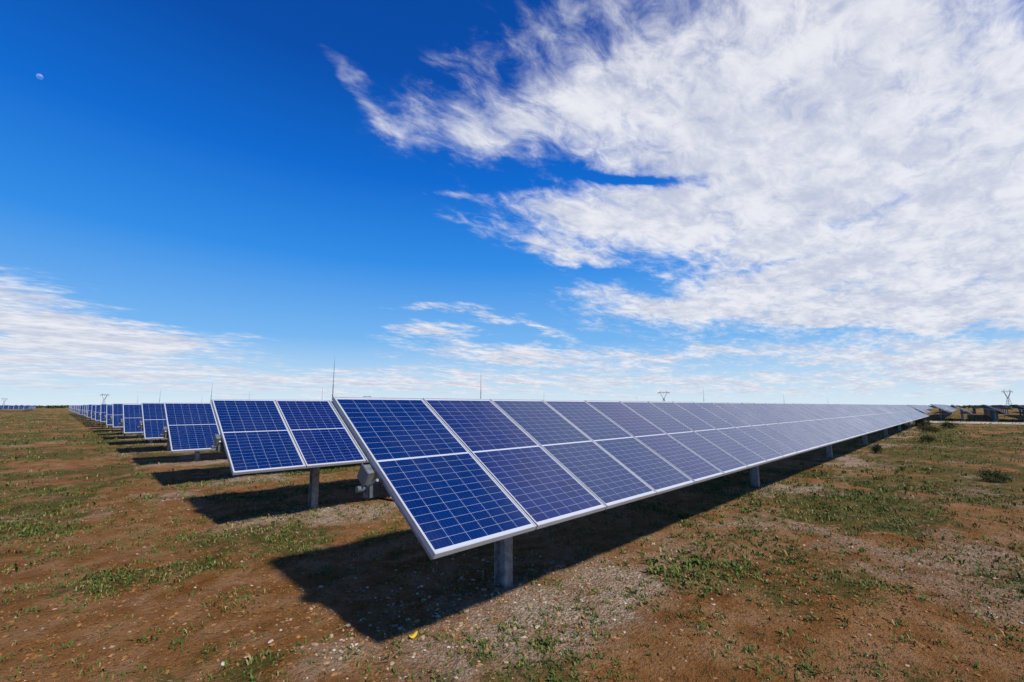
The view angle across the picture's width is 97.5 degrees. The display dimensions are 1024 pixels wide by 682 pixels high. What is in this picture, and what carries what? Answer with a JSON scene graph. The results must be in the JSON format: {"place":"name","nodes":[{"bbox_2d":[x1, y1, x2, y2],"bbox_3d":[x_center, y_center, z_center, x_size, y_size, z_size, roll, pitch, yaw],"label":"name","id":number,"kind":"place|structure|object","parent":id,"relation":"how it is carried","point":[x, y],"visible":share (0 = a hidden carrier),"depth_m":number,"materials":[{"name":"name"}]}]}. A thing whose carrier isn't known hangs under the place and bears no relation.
{"place":"outdoors","nodes":[
{"label":"outdoors","id":0,"kind":"place"},
{"bbox_2d":[0,407,1023,681],"bbox_3d":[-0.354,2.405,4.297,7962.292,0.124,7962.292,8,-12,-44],"label":"ground","id":1,"kind":"structure","parent":0,"point":[184,667],"depth_m":4.61,"materials":[{"name":"brown soil"}]},
{"bbox_2d":[0,405,28,411],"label":"solar panel row","id":2,"kind":"object","parent":1,"relation":"on","point":[14,406],"visible":0.97,"depth_m":130.33,"materials":[{"name":"laminate"}]},
{"bbox_2d":[86,404,110,426],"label":"solar panel row","id":3,"kind":"object","parent":1,"relation":"on","point":[89,410],"visible":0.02,"depth_m":37.40,"materials":[{"name":"laminate"}]},
{"bbox_2d":[89,405,116,428],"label":"solar panel row","id":4,"kind":"object","parent":1,"relation":"on","point":[91,414],"visible":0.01,"depth_m":33.84,"materials":[{"name":"laminate"}]},
{"bbox_2d":[93,405,122,430],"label":"solar panel row","id":5,"kind":"object","parent":1,"relation":"on","point":[97,412],"visible":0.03,"depth_m":30.56,"materials":[{"name":"laminate"}]},
{"bbox_2d":[98,404,130,434],"bbox_3d":[-5.031,7.737,46.647,56.210,2.259,1.707,8,-12,-44],"label":"solar panel row","id":6,"kind":"object","parent":1,"relation":"on","point":[103,411],"visible":0.02,"depth_m":27.19,"materials":[{"name":"laminate"}]},
{"bbox_2d":[103,404,141,437],"bbox_3d":[-1.638,7.303,43.279,56.210,2.258,1.707,8,-12,-44],"label":"solar panel row","id":7,"kind":"object","parent":1,"relation":"on","point":[108,414],"visible":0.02,"depth_m":23.86,"materials":[{"name":"laminate"}]},
{"bbox_2d":[109,403,152,442],"bbox_3d":[1.710,6.768,39.880,56.210,2.259,1.707,8,-12,-44],"label":"solar panel row","id":8,"kind":"object","parent":1,"relation":"on","point":[117,413],"visible":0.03,"depth_m":20.57,"materials":[{"name":"laminate"}]},
{"bbox_2d":[119,404,170,450],"bbox_3d":[5.105,6.330,36.515,56.210,2.259,1.707,8,-12,-44],"label":"solar panel row","id":9,"kind":"object","parent":1,"relation":"on","point":[131,419],"visible":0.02,"depth_m":17.18,"materials":[{"name":"laminate"}]},
{"bbox_2d":[137,403,199,460],"bbox_3d":[8.554,5.819,33.215,56.210,2.259,1.707,8,-12,-44],"label":"solar panel row","id":10,"kind":"object","parent":1,"relation":"on","point":[152,423],"visible":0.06,"depth_m":13.88,"materials":[{"name":"laminate"}]},
{"bbox_2d":[160,402,238,476],"bbox_3d":[11.909,5.349,29.814,56.210,2.259,1.707,8,-12,-44],"label":"solar panel row","id":11,"kind":"object","parent":1,"relation":"on","point":[191,427],"visible":0.02,"depth_m":10.56,"materials":[{"name":"glass"}]},
{"bbox_2d":[211,399,368,508],"bbox_3d":[15.311,4.833,26.467,56.210,2.259,1.707,8,-12,-44],"label":"solar panel row","id":12,"kind":"object","parent":1,"relation":"on","point":[262,435],"visible":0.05,"depth_m":7.52,"materials":[{"name":"glass"}]},
{"bbox_2d":[332,361,334,398],"bbox_3d":[-11.879,3.550,29.779,0.240,5.200,0.240,8,-12,-44],"label":"lightning mast","id":13,"kind":"object","parent":1,"relation":"on","point":[333,382],"visible":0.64,"depth_m":29.86,"materials":[{"name":"metal"}]},
{"bbox_2d":[374,643,411,662],"bbox_3d":[-0.862,2.221,3.202,0.272,0.036,0.132,8,-12,-44],"label":"twig","id":14,"kind":"object","parent":1,"relation":"on","point":[393,655],"visible":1,"depth_m":3.17,"materials":[{"name":"brown wood"}]},
{"bbox_2d":[0,413,1023,681],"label":"grass","id":15,"kind":"structure","parent":1,"relation":"on","point":[658,569],"depth_m":5.78,"materials":[{"name":"green plant"}]},
{"bbox_2d":[0,476,1023,681],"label":"soil clods","id":16,"kind":"object","parent":1,"relation":"on","point":[166,672],"visible":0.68,"depth_m":4.12,"materials":[{"name":"brown soil"}]},
{"bbox_2d":[35,405,1015,408],"bbox_3d":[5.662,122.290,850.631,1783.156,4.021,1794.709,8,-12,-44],"label":"distant scrub","id":17,"kind":"object","parent":1,"relation":"on","point":[67,406],"visible":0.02,"depth_m":499.42,"materials":[{"name":"green plant"}]},
{"bbox_2d":[332,396,928,588],"bbox_3d":[18.705,4.378,23.103,56.210,2.259,1.707,8,-12,-44],"label":"solar panel row","id":18,"kind":"object","parent":1,"relation":"on","point":[454,475],"visible":0.99,"depth_m":4.84,"materials":[{"name":"glass"}]},
{"bbox_2d":[306,521,996,678],"bbox_3d":[1.937,2.412,4.252,8.796,0.079,3.669,8,-12,-44],"label":"limestone rubble","id":19,"kind":"object","parent":1,"relation":"on","point":[358,650],"visible":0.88,"depth_m":3.46,"materials":[{"name":"beige stone"}]},
{"bbox_2d":[869,441,882,453],"bbox_3d":[13.822,4.022,16.979,0.694,0.520,0.561,4,-9,-24],"label":"shrub","id":20,"kind":"object","parent":1,"relation":"on","point":[876,448],"visible":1,"depth_m":16.93,"materials":[{"name":"green plant"}]},
{"bbox_2d":[894,423,907,428],"bbox_3d":[30.481,6.579,35.489,1.398,0.730,1.392,0,-8,1],"label":"shrub","id":21,"kind":"object","parent":1,"relation":"on","point":[902,426],"visible":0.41,"depth_m":35.14,"materials":[{"name":"green plant"}]},
{"bbox_2d":[907,405,931,418],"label":"solar panel row","id":22,"kind":"object","parent":1,"relation":"on","point":[920,409],"visible":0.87,"depth_m":58.11,"materials":[{"name":"laminate"}]},
{"bbox_2d":[911,417,933,425],"bbox_3d":[36.306,7.116,39.746,2.117,0.975,1.494,0,-8,-1],"label":"shrub","id":23,"kind":"object","parent":1,"relation":"on","point":[923,421],"visible":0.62,"depth_m":39.53,"materials":[{"name":"green plant"}]},
{"bbox_2d":[917,405,933,410],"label":"solar panel row","id":24,"kind":"object","parent":1,"relation":"on","point":[926,407],"visible":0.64,"depth_m":128.64,"materials":[{"name":"laminate"}]},
{"bbox_2d":[917,434,936,441],"bbox_3d":[20.128,4.683,21.841,0.731,0.548,0.829,4,-9,-28],"label":"shrub","id":25,"kind":"object","parent":1,"relation":"on","point":[927,438],"visible":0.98,"depth_m":21.73,"materials":[{"name":"green plant"}]},
{"bbox_2d":[912,423,942,431],"bbox_3d":[28.797,5.940,31.243,2.004,0.803,1.623,8,-12,-44],"label":"shrub","id":26,"kind":"object","parent":1,"relation":"on","point":[925,427],"visible":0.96,"depth_m":31.11,"materials":[{"name":"green plant"}]},
{"bbox_2d":[930,404,955,418],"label":"solar panel row","id":27,"kind":"object","parent":1,"relation":"on","point":[948,410],"visible":0.98,"depth_m":64.56,"materials":[{"name":"laminate"}]},
{"bbox_2d":[939,418,958,428],"bbox_3d":[34.634,6.435,35.533,1.812,1.044,1.286,8,-12,-44],"label":"shrub","id":28,"kind":"object","parent":1,"relation":"on","point":[947,424],"visible":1,"depth_m":35.47,"materials":[{"name":"green plant"}]},
{"bbox_2d":[952,405,972,420],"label":"solar panel row","id":29,"kind":"object","parent":1,"relation":"on","point":[961,411],"visible":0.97,"depth_m":53.08,"materials":[{"name":"laminate"}]},
{"bbox_2d":[970,466,1012,482],"bbox_3d":[11.442,3.185,10.695,0.774,0.404,0.554,-1,-8,7],"label":"shrub","id":30,"kind":"object","parent":1,"relation":"on","point":[999,477],"visible":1,"depth_m":10.64,"materials":[{"name":"green plant"}]},
{"bbox_2d":[978,405,1007,420],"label":"solar panel row","id":31,"kind":"object","parent":1,"relation":"on","point":[986,409],"visible":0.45,"depth_m":70.59,"materials":[{"name":"laminate"}]},
{"bbox_2d":[982,405,1006,421],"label":"solar panel row","id":32,"kind":"object","parent":1,"relation":"on","point":[993,414],"visible":0.99,"depth_m":52.80,"materials":[{"name":"laminate"}]},
{"bbox_2d":[992,405,1013,413],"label":"solar panel row","id":33,"kind":"object","parent":1,"relation":"on","point":[999,407],"visible":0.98,"depth_m":106.69,"materials":[{"name":"laminate"}]},
{"bbox_2d":[1001,390,1012,405],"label":"transmission pylon","id":34,"kind":"object","parent":1,"relation":"on","point":[1008,396],"visible":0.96,"depth_m":595.52,"materials":[{"name":"metal"}]},
{"bbox_2d":[1009,404,1023,419],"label":"solar panel row","id":35,"kind":"object","parent":1,"relation":"on","point":[1019,407],"visible":0.98,"depth_m":54.40,"materials":[{"name":"laminate"}]},
{"bbox_2d":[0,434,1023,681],"bbox_3d":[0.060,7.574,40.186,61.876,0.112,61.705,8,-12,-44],"label":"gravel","id":36,"kind":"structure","parent":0,"point":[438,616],"depth_m":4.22,"materials":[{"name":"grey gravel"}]},
{"bbox_2d":[0,0,1023,405],"label":"sky","id":37,"kind":"structure","parent":0,"point":[748,201],"materials":[{"name":"blue"}]},
{"bbox_2d":[911,421,1023,424],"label":"gravel road","id":38,"kind":"structure","parent":0,"point":[978,422],"depth_m":47.01,"materials":[{"name":"beige gravel"}]}
]}

